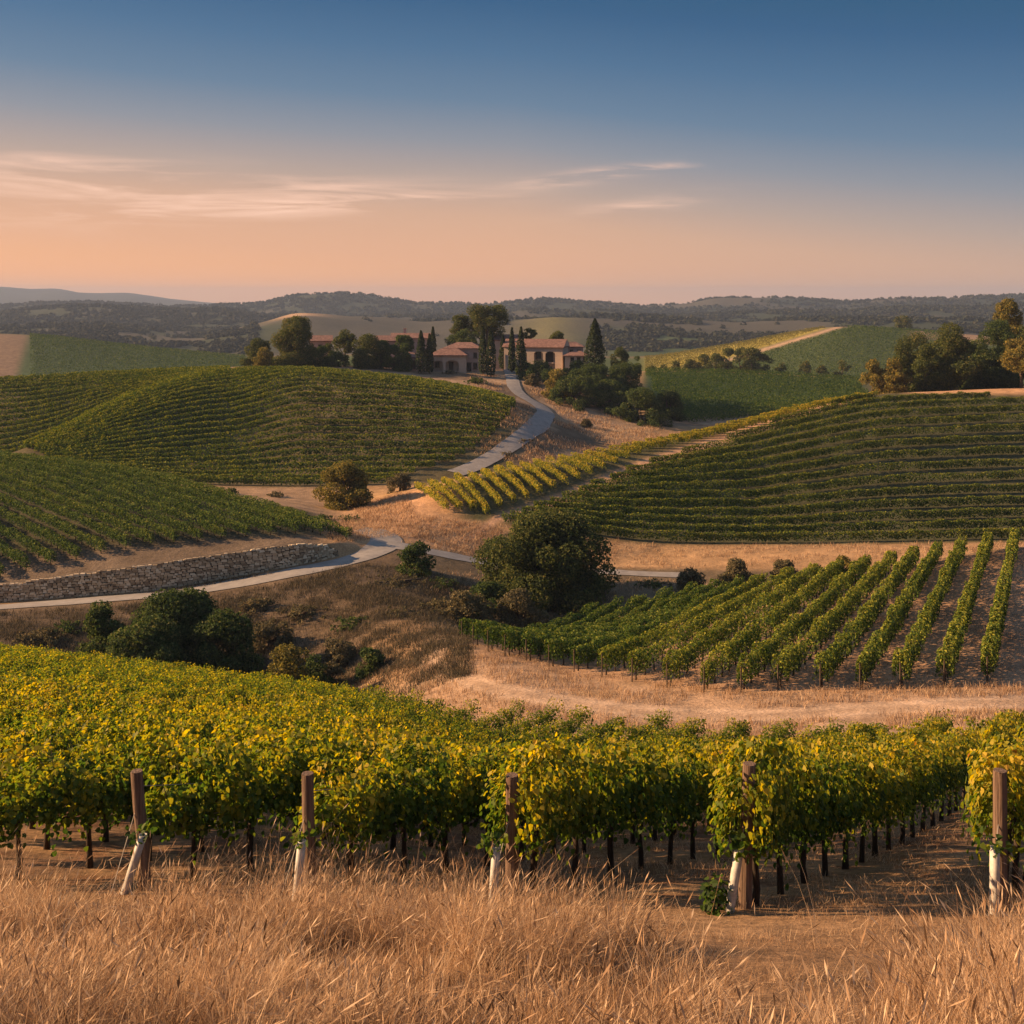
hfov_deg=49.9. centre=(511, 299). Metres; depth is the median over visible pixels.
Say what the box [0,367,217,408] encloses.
vine hedge
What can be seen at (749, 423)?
vine hedge
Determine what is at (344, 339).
round tree
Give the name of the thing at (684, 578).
shrub
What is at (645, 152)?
sky
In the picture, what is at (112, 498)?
vine hedge
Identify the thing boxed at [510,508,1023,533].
vine hedge
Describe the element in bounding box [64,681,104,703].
grapevine
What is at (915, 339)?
round tree
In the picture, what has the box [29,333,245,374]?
vineyard foliage
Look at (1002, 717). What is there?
grapevine
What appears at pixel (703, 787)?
grapevine
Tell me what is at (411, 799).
grapevine
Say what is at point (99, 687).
grapevine
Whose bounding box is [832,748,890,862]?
grapevine
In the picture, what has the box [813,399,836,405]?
vine hedge
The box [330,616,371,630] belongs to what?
shrub
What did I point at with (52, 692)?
grapevine
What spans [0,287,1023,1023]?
ground
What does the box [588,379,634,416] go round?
shrub
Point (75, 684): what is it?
grapevine
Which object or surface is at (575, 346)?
villa house
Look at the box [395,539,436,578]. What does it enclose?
round bush
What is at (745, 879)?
vineyard post
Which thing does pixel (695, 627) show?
vine hedge
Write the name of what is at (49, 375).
vine hedge
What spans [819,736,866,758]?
grapevine
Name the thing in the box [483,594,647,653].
vine hedge
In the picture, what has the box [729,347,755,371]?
round tree
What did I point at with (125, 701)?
grapevine
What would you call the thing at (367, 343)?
laurel bush
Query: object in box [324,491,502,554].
dry grass
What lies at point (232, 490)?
shrub
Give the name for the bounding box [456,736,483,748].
grapevine
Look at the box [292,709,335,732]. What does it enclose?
grapevine
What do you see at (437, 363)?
window
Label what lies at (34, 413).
vine hedge
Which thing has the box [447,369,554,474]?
road
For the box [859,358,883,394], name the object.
round tree
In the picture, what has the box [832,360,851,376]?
round tree
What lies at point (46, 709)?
grapevine
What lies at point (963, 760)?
grapevine
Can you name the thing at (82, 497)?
vine hedge
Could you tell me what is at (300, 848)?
grow tube
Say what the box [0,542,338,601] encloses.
stone wall
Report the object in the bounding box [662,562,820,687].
vine hedge
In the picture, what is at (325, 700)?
grapevine
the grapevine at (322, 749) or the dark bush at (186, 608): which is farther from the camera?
the dark bush at (186, 608)
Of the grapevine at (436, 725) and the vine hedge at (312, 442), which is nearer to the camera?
the grapevine at (436, 725)
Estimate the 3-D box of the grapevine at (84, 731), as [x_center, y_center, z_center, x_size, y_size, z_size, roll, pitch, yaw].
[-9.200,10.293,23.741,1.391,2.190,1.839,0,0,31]
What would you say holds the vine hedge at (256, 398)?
on the ground at (16, 357)
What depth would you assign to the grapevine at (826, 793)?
16.88 m
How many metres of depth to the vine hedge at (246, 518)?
150.06 m
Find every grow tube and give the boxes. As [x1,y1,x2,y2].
[120,821,157,894]
[280,820,316,902]
[476,831,508,906]
[716,829,755,913]
[975,828,1023,915]
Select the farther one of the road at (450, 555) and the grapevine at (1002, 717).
the road at (450, 555)
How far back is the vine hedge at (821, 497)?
167.38 m
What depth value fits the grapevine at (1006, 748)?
15.93 m
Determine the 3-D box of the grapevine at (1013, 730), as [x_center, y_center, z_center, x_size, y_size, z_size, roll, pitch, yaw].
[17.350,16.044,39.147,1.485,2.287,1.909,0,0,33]
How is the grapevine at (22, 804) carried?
on the ground at (16, 357)
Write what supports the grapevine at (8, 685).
on the ground at (16, 357)
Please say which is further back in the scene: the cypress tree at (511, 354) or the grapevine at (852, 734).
the cypress tree at (511, 354)
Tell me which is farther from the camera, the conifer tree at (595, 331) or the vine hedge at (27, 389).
the conifer tree at (595, 331)
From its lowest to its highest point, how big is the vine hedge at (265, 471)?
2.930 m
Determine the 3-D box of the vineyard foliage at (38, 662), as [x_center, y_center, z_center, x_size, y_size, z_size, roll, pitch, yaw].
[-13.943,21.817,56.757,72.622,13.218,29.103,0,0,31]
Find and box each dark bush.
[75,600,125,657]
[104,614,196,667]
[129,587,222,666]
[186,607,264,674]
[299,653,333,684]
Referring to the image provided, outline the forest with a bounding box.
[0,291,1023,354]
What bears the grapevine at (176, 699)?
on the ground at (16, 357)
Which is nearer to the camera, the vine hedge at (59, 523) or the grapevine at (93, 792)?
the grapevine at (93, 792)
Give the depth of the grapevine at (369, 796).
15.89 m
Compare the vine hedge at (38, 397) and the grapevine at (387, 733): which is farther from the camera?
the vine hedge at (38, 397)
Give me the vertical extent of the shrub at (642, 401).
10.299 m
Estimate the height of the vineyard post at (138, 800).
2.719 m
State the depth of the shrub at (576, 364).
299.08 m
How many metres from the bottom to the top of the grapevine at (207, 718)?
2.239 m
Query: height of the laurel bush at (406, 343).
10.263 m
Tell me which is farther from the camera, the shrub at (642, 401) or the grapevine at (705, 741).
the shrub at (642, 401)
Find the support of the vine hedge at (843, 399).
on the ground at (16, 357)
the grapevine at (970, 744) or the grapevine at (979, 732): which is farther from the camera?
the grapevine at (979, 732)
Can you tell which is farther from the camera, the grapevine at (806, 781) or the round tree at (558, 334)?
the round tree at (558, 334)
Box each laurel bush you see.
[310,345,336,366]
[325,343,333,356]
[328,350,350,366]
[351,333,385,369]
[374,339,391,368]
[382,344,403,371]
[393,334,414,354]
[397,352,413,371]
[633,355,641,387]
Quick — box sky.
[0,0,1023,304]
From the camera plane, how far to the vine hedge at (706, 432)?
195.07 m
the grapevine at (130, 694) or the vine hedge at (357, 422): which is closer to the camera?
the grapevine at (130, 694)
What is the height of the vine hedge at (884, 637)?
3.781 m
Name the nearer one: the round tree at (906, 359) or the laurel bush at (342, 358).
the round tree at (906, 359)
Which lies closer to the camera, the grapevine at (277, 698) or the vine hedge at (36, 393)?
the grapevine at (277, 698)
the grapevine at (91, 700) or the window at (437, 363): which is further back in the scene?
the window at (437, 363)
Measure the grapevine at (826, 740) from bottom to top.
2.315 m
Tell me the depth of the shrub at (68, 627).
110.89 m
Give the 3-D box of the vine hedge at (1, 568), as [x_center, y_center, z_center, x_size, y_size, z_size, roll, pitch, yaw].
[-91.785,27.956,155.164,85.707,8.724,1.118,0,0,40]
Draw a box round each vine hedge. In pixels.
[0,365,223,384]
[0,365,225,382]
[0,365,229,380]
[0,366,220,394]
[0,366,222,389]
[0,366,225,403]
[0,366,227,398]
[0,366,229,414]
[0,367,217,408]
[0,367,220,420]
[0,367,221,426]
[0,367,226,438]
[0,369,217,449]
[0,371,198,432]
[0,390,140,444]
[0,450,250,536]
[0,452,226,538]
[0,457,202,541]
[0,464,179,543]
[0,471,154,545]
[0,480,131,548]
[0,492,106,553]
[0,506,81,559]
[0,521,56,564]
[0,539,30,570]
[0,562,5,576]
[1,365,227,378]
[1,367,230,451]
[9,452,276,534]
[23,365,513,446]
[23,365,515,447]
[24,365,510,447]
[29,366,514,446]
[29,367,515,445]
[29,368,515,446]
[34,372,514,446]
[34,376,510,448]
[34,380,510,450]
[39,370,515,441]
[40,390,510,450]
[40,397,505,453]
[41,385,510,447]
[42,455,301,533]
[44,404,500,450]
[44,417,494,456]
[46,410,499,455]
[50,425,490,456]
[50,432,480,459]
[50,440,474,461]
[57,460,435,472]
[62,447,465,463]
[74,467,394,484]
[76,461,326,534]
[82,453,455,467]
[106,463,352,539]
[125,465,415,475]
[131,470,400,480]
[414,481,449,508]
[427,478,462,509]
[441,476,477,509]
[454,472,489,513]
[458,602,599,640]
[467,470,502,506]
[469,595,623,651]
[480,467,516,500]
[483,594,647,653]
[493,464,528,497]
[500,586,672,656]
[501,511,1023,541]
[506,461,542,493]
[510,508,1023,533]
[519,460,556,488]
[520,581,697,660]
[522,505,1023,525]
[532,458,567,483]
[533,494,1023,516]
[544,578,720,666]
[545,455,580,478]
[550,483,1023,507]
[557,454,593,473]
[561,469,1023,500]
[570,574,744,671]
[572,452,605,468]
[577,458,1023,494]
[583,449,617,462]
[589,445,1023,487]
[595,447,629,457]
[597,572,768,676]
[608,445,642,452]
[610,434,1023,480]
[621,441,654,449]
[625,423,1023,473]
[626,567,793,681]
[633,439,666,446]
[645,437,677,444]
[649,413,1023,464]
[657,434,690,441]
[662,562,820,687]
[668,432,702,440]
[680,429,713,437]
[681,404,1023,452]
[692,426,725,434]
[700,559,844,691]
[704,425,736,432]
[715,421,747,428]
[725,396,1023,439]
[726,418,757,426]
[736,554,871,690]
[737,416,767,423]
[749,413,777,420]
[760,411,787,417]
[769,391,990,422]
[769,550,897,689]
[770,408,797,413]
[781,406,807,412]
[792,404,816,409]
[803,400,826,407]
[812,545,919,689]
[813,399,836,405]
[823,397,845,403]
[829,391,878,404]
[855,541,943,689]
[890,535,967,688]
[935,531,993,686]
[980,527,1019,682]
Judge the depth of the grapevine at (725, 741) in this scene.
45.62 m
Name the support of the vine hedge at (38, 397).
on the ground at (16, 357)
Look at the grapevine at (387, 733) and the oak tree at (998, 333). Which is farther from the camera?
the oak tree at (998, 333)
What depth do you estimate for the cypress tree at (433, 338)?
315.59 m
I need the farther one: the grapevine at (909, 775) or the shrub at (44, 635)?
the shrub at (44, 635)
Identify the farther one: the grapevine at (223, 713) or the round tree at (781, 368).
the round tree at (781, 368)
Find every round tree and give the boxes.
[331,329,356,365]
[549,330,563,338]
[610,346,629,366]
[671,360,679,370]
[682,359,695,370]
[693,353,712,370]
[704,353,726,370]
[717,348,740,369]
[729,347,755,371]
[742,346,762,372]
[756,353,773,372]
[775,362,789,373]
[798,360,811,375]
[815,365,829,375]
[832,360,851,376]
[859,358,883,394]
[878,357,912,393]
[886,335,918,391]
[892,315,912,329]
[905,332,928,375]
[908,344,941,391]
[956,337,999,389]
[985,344,1023,388]
[997,337,1023,387]
[1016,324,1023,379]
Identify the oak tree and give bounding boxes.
[238,337,273,365]
[269,315,322,366]
[444,328,479,345]
[470,507,621,616]
[919,322,984,390]
[976,318,1023,387]
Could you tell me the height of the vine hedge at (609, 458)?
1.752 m
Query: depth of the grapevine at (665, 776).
18.66 m
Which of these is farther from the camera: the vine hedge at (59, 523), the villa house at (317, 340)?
the villa house at (317, 340)
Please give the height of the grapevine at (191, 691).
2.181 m
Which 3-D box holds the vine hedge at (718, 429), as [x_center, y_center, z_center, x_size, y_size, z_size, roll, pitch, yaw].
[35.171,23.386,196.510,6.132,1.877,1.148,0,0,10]
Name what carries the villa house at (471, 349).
on the ground at (16, 357)
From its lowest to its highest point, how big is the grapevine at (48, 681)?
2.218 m
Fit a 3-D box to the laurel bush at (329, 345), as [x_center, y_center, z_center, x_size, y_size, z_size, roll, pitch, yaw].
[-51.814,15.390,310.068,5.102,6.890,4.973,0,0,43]
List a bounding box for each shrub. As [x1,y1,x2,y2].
[11,627,70,647]
[49,619,84,633]
[227,487,238,493]
[238,596,275,616]
[252,619,293,652]
[266,491,287,497]
[270,604,327,624]
[311,514,332,519]
[318,661,347,687]
[321,637,357,665]
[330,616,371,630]
[338,514,362,520]
[353,646,384,683]
[362,572,425,588]
[382,605,418,618]
[385,473,411,493]
[417,597,468,619]
[424,576,458,592]
[433,590,499,622]
[441,369,456,374]
[463,377,487,384]
[468,581,507,618]
[495,588,551,627]
[501,451,512,457]
[514,360,532,375]
[515,360,551,380]
[523,373,540,386]
[541,368,574,399]
[548,374,596,410]
[562,359,584,374]
[567,363,625,397]
[580,419,592,427]
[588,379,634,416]
[605,386,673,427]
[608,362,643,396]
[627,578,672,588]
[655,389,687,421]
[676,567,706,591]
[715,557,754,587]
[769,559,797,582]
[832,555,853,572]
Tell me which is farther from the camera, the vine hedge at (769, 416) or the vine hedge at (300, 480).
the vine hedge at (769, 416)
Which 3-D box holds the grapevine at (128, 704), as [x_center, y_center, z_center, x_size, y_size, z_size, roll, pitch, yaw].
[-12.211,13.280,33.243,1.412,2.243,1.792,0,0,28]
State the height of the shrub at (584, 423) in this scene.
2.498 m
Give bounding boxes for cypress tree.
[415,330,426,373]
[425,333,433,373]
[430,326,436,364]
[478,325,488,374]
[485,329,495,376]
[498,335,504,369]
[508,327,515,371]
[514,326,526,373]
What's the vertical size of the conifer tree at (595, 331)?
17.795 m
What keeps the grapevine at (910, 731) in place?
on the ground at (16, 357)
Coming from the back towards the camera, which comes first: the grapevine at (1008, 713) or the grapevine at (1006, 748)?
the grapevine at (1008, 713)
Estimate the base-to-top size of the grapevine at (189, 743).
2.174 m
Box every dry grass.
[0,561,480,699]
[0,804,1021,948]
[0,841,1023,1023]
[147,571,273,593]
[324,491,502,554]
[341,650,1023,738]
[398,517,1023,601]
[424,546,1023,689]
[468,373,661,463]
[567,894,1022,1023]
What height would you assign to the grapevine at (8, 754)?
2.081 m
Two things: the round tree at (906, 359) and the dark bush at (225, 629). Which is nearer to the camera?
the dark bush at (225, 629)
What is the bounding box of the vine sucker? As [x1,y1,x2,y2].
[699,872,732,915]
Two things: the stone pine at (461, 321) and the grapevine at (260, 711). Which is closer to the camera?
the grapevine at (260, 711)
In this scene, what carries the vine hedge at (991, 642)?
on the ground at (16, 357)
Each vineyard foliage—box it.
[0,642,1023,753]
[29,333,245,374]
[644,326,824,370]
[645,367,868,406]
[664,398,821,421]
[711,324,951,378]
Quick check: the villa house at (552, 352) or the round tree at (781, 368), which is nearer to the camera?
the villa house at (552, 352)
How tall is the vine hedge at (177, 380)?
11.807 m
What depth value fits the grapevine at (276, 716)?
32.98 m
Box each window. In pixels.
[435,361,439,367]
[536,352,540,358]
[546,352,552,361]
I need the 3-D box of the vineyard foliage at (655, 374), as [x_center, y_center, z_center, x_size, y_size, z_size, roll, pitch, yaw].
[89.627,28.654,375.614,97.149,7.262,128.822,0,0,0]
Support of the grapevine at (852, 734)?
on the ground at (16, 357)
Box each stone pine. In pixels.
[449,313,471,335]
[465,304,510,368]
[523,328,537,338]
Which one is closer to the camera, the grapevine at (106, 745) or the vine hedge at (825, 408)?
the grapevine at (106, 745)
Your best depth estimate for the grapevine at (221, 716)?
30.82 m
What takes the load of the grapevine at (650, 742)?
on the ground at (16, 357)
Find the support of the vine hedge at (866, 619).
on the ground at (16, 357)
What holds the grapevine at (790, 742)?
on the ground at (16, 357)
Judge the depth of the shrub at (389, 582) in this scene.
120.80 m
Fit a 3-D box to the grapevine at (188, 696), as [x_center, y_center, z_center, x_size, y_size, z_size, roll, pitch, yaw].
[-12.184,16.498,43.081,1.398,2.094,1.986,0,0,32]
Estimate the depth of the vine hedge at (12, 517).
135.41 m
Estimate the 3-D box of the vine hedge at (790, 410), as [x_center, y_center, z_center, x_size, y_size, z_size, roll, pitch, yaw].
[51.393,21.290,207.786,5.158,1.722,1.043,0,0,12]
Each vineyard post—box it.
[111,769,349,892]
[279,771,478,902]
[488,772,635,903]
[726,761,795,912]
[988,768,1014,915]
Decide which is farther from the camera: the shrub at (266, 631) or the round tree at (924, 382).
the round tree at (924, 382)
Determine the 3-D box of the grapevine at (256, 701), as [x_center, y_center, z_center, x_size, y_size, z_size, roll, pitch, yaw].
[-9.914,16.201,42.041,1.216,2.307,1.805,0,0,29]
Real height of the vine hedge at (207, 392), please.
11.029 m
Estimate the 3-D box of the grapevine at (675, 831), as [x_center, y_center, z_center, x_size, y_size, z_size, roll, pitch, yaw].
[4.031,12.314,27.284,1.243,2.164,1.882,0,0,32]
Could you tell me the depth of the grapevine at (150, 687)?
44.00 m
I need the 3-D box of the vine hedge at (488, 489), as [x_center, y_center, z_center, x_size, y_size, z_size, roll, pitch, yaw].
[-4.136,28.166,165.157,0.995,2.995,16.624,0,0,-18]
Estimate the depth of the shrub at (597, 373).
290.19 m
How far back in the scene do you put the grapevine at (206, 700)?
40.17 m
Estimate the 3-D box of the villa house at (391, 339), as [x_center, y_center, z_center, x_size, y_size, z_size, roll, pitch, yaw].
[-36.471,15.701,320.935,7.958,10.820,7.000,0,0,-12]
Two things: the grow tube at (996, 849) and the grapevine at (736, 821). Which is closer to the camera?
the grow tube at (996, 849)
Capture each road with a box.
[0,528,402,608]
[395,543,679,576]
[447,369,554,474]
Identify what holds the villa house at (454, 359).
on the ground at (16, 357)
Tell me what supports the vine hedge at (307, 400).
on the ground at (16, 357)
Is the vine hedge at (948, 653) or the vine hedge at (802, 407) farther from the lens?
the vine hedge at (802, 407)
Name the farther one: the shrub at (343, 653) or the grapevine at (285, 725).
the shrub at (343, 653)
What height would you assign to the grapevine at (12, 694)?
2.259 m
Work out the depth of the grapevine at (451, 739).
45.17 m
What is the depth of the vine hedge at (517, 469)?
168.76 m
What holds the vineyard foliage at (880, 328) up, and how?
on the ground at (16, 357)
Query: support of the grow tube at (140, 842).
on the ground at (16, 357)
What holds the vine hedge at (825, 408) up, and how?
on the ground at (16, 357)
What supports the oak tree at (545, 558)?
on the ground at (16, 357)
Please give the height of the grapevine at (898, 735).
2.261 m
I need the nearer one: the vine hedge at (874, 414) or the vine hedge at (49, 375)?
the vine hedge at (874, 414)
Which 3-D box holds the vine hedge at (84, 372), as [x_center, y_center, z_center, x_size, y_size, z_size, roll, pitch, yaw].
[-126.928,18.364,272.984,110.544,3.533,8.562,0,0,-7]
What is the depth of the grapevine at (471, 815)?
19.48 m
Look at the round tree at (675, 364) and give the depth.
450.48 m
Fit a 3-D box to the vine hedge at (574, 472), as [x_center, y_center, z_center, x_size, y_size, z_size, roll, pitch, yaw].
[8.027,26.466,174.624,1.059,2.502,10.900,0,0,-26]
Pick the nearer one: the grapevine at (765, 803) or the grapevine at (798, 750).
the grapevine at (765, 803)
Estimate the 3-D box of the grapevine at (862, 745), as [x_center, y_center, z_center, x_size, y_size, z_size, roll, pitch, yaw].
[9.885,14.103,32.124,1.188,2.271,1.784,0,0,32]
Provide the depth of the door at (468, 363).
308.25 m
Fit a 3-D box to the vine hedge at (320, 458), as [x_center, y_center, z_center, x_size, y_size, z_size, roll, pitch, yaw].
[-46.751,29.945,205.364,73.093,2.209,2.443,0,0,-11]
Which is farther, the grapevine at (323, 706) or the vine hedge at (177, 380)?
the vine hedge at (177, 380)
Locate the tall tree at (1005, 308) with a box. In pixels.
[992,297,1023,337]
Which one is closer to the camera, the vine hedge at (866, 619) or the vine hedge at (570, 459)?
the vine hedge at (866, 619)
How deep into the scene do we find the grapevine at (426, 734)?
30.47 m
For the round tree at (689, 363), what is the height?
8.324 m
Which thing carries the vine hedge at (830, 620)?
on the ground at (16, 357)
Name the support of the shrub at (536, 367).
on the ground at (16, 357)
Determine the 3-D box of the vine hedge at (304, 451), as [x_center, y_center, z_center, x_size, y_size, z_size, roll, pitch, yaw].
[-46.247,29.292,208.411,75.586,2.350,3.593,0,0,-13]
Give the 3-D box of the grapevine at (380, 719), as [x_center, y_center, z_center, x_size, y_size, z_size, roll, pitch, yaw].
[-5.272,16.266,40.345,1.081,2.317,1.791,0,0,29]
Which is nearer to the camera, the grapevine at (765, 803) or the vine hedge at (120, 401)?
the grapevine at (765, 803)
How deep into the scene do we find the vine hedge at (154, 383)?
247.56 m
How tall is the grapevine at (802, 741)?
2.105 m
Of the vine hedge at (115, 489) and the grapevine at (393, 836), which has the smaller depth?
the grapevine at (393, 836)
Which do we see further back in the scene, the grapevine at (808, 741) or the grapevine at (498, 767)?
the grapevine at (808, 741)
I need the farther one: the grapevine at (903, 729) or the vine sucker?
the grapevine at (903, 729)
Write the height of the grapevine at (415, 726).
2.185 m
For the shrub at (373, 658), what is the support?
on the ground at (16, 357)
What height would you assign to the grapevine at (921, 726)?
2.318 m
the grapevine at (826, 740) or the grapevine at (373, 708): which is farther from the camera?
the grapevine at (373, 708)
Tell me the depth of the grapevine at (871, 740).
35.85 m
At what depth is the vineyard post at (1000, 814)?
13.93 m
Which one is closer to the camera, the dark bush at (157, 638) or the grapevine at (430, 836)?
the grapevine at (430, 836)
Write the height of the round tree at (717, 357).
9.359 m
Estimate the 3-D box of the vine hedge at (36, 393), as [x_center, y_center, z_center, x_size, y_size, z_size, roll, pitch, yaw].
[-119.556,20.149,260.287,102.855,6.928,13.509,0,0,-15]
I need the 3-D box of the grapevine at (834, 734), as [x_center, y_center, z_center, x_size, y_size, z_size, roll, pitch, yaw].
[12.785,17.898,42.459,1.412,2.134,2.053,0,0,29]
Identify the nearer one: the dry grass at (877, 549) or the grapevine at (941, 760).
the grapevine at (941, 760)
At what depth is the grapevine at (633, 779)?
17.74 m
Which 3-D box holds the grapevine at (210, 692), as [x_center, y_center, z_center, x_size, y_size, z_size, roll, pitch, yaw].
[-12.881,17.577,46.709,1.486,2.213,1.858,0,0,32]
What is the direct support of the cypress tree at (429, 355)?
on the ground at (16, 357)
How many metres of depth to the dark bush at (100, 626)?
97.25 m
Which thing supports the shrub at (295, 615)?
on the ground at (16, 357)
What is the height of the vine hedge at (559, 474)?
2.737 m
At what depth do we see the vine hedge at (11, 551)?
130.39 m
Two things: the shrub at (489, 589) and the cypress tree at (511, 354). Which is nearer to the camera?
the shrub at (489, 589)
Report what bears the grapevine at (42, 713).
on the ground at (16, 357)
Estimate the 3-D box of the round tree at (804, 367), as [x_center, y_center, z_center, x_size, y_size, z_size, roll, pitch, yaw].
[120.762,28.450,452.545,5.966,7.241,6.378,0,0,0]
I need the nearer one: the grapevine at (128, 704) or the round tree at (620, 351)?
the grapevine at (128, 704)
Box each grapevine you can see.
[0,675,20,691]
[0,687,16,703]
[0,687,26,715]
[0,700,18,725]
[0,705,32,736]
[0,710,57,747]
[0,716,78,828]
[0,730,24,761]
[0,735,44,814]
[0,740,84,879]
[1,674,39,696]
[1,695,50,718]
[4,681,60,710]
[6,737,97,849]
[9,709,76,737]
[14,697,61,731]
[19,687,44,705]
[25,711,105,746]
[28,691,84,717]
[30,677,66,695]
[33,742,135,868]
[43,673,94,695]
[47,683,78,700]
[48,687,88,710]
[49,723,124,760]
[50,703,98,727]
[51,711,114,732]
[56,687,112,717]
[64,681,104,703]
[69,718,151,841]
[74,688,117,712]
[78,680,114,690]
[88,697,133,727]
[88,716,139,743]
[90,705,145,731]
[91,681,136,701]
[98,721,195,860]
[100,691,146,713]
[106,709,175,815]
[109,680,141,694]
[112,693,169,715]
[115,691,149,708]
[118,711,174,733]
[120,705,181,724]
[123,722,202,833]
[124,729,251,882]
[127,697,172,715]
[129,683,162,696]
[135,685,174,707]
[149,697,196,720]
[153,682,185,703]
[159,709,213,753]
[161,736,235,851]
[165,695,193,706]
[167,707,219,736]
[168,697,200,720]
[171,711,212,723]
[172,685,208,700]
[177,734,237,753]
[179,689,225,709]
[185,692,225,705]
[188,723,239,744]
[189,702,240,728]
[189,729,301,871]
[190,702,226,720]
[193,685,224,697]
[194,709,251,735]
[205,683,246,706]
[211,719,289,764]
[213,734,291,844]
[218,699,255,718]
[221,713,283,740]
[225,697,248,708]
[230,684,263,706]
[234,706,272,730]
[235,694,270,713]
[240,704,279,715]
[243,708,275,735]
[255,702,315,739]
[255,726,355,839]
[256,733,319,832]
[260,700,294,723]
[261,691,286,706]
[262,699,292,710]
[263,711,315,741]
[271,702,307,717]
[274,716,321,808]
[275,693,303,703]
[283,689,313,707]
[291,699,321,729]
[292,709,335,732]
[292,745,401,889]
[295,700,326,712]
[298,695,337,711]
[298,720,348,747]
[304,728,375,827]
[309,715,339,735]
[314,704,365,728]
[316,733,392,854]
[320,693,357,714]
[320,711,375,737]
[322,702,343,718]
[323,704,346,715]
[335,701,367,720]
[340,719,383,735]
[340,722,385,747]
[343,698,373,712]
[357,723,435,849]
[358,709,387,727]
[363,704,389,723]
[364,735,453,879]
[370,727,395,739]
[379,710,409,731]
[380,725,402,737]
[383,724,415,757]
[387,709,404,727]
[389,727,423,738]
[394,726,438,755]
[395,730,430,826]
[397,741,490,872]
[398,718,427,731]
[398,720,430,736]
[404,731,443,741]
[407,716,443,732]
[413,741,467,846]
[415,727,447,743]
[429,733,466,823]
[434,730,461,742]
[437,743,491,845]
[445,742,526,866]
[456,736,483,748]
[468,736,532,843]
[475,735,583,895]
[488,733,552,860]
[525,732,625,886]
[526,743,583,856]
[558,739,619,852]
[569,726,661,877]
[598,737,680,869]
[604,756,651,833]
[614,741,637,748]
[619,734,638,750]
[624,750,658,843]
[630,750,674,840]
[632,739,702,864]
[638,738,664,750]
[657,736,692,750]
[660,747,700,834]
[663,737,730,858]
[674,731,701,746]
[691,737,747,854]
[698,737,723,745]
[703,731,798,906]
[705,735,741,746]
[705,753,767,840]
[744,738,786,793]
[749,739,825,894]
[766,740,847,883]
[778,738,803,750]
[782,737,809,745]
[788,730,823,747]
[792,748,863,875]
[794,744,827,777]
[803,738,833,748]
[806,739,839,823]
[809,738,887,868]
[811,735,836,747]
[814,732,854,749]
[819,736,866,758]
[830,731,859,744]
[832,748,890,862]
[836,730,867,746]
[837,738,872,762]
[843,721,872,742]
[846,721,884,742]
[849,736,890,763]
[850,748,918,856]
[856,738,925,849]
[857,733,901,752]
[870,731,901,745]
[875,744,936,843]
[876,729,912,744]
[883,731,942,837]
[890,725,921,742]
[899,724,930,740]
[902,737,966,826]
[904,720,936,739]
[908,734,954,831]
[910,718,944,745]
[922,717,948,740]
[924,713,951,733]
[925,734,962,820]
[927,732,973,815]
[935,731,981,810]
[944,729,982,806]
[948,726,992,794]
[954,727,989,789]
[958,733,1023,892]
[960,723,1023,903]
[963,715,1009,752]
[977,719,1018,748]
[984,720,1010,741]
[991,713,1018,739]
[992,713,1021,736]
[996,709,1023,734]
[1000,730,1023,846]
[1008,759,1023,881]
[1011,724,1023,748]
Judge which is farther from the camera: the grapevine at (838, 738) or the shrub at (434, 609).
the shrub at (434, 609)
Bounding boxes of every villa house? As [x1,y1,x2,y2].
[309,335,332,355]
[373,335,399,367]
[391,328,430,368]
[404,351,419,370]
[433,348,468,372]
[443,342,482,371]
[492,334,518,369]
[502,339,569,369]
[563,351,588,368]
[568,342,584,352]
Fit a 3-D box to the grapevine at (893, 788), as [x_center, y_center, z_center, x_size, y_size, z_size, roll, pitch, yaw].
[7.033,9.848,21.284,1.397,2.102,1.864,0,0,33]
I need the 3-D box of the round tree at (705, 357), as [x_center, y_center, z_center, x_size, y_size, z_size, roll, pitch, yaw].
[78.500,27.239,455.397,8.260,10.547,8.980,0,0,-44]
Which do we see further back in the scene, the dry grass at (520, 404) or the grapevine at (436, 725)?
the dry grass at (520, 404)
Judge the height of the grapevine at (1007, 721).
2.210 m
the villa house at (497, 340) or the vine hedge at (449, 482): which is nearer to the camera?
the vine hedge at (449, 482)
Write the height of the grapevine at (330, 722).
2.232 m
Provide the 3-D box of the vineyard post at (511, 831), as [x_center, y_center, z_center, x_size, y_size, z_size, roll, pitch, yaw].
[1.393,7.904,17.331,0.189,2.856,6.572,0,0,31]
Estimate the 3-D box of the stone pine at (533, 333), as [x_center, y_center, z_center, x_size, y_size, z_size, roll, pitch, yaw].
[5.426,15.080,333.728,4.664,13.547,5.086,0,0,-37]
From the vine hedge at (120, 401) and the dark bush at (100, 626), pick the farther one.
the vine hedge at (120, 401)
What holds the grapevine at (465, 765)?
on the ground at (16, 357)
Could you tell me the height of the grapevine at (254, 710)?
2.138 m
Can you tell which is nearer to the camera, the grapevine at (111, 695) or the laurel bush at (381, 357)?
the grapevine at (111, 695)
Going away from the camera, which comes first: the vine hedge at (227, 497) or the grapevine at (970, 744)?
the grapevine at (970, 744)
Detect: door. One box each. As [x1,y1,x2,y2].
[449,362,452,370]
[467,362,471,370]
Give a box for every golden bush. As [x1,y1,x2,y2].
[251,346,274,366]
[266,642,310,682]
[311,459,373,510]
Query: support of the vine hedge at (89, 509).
on the ground at (16, 357)
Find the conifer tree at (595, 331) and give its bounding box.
[584,318,607,366]
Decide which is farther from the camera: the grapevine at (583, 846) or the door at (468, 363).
the door at (468, 363)

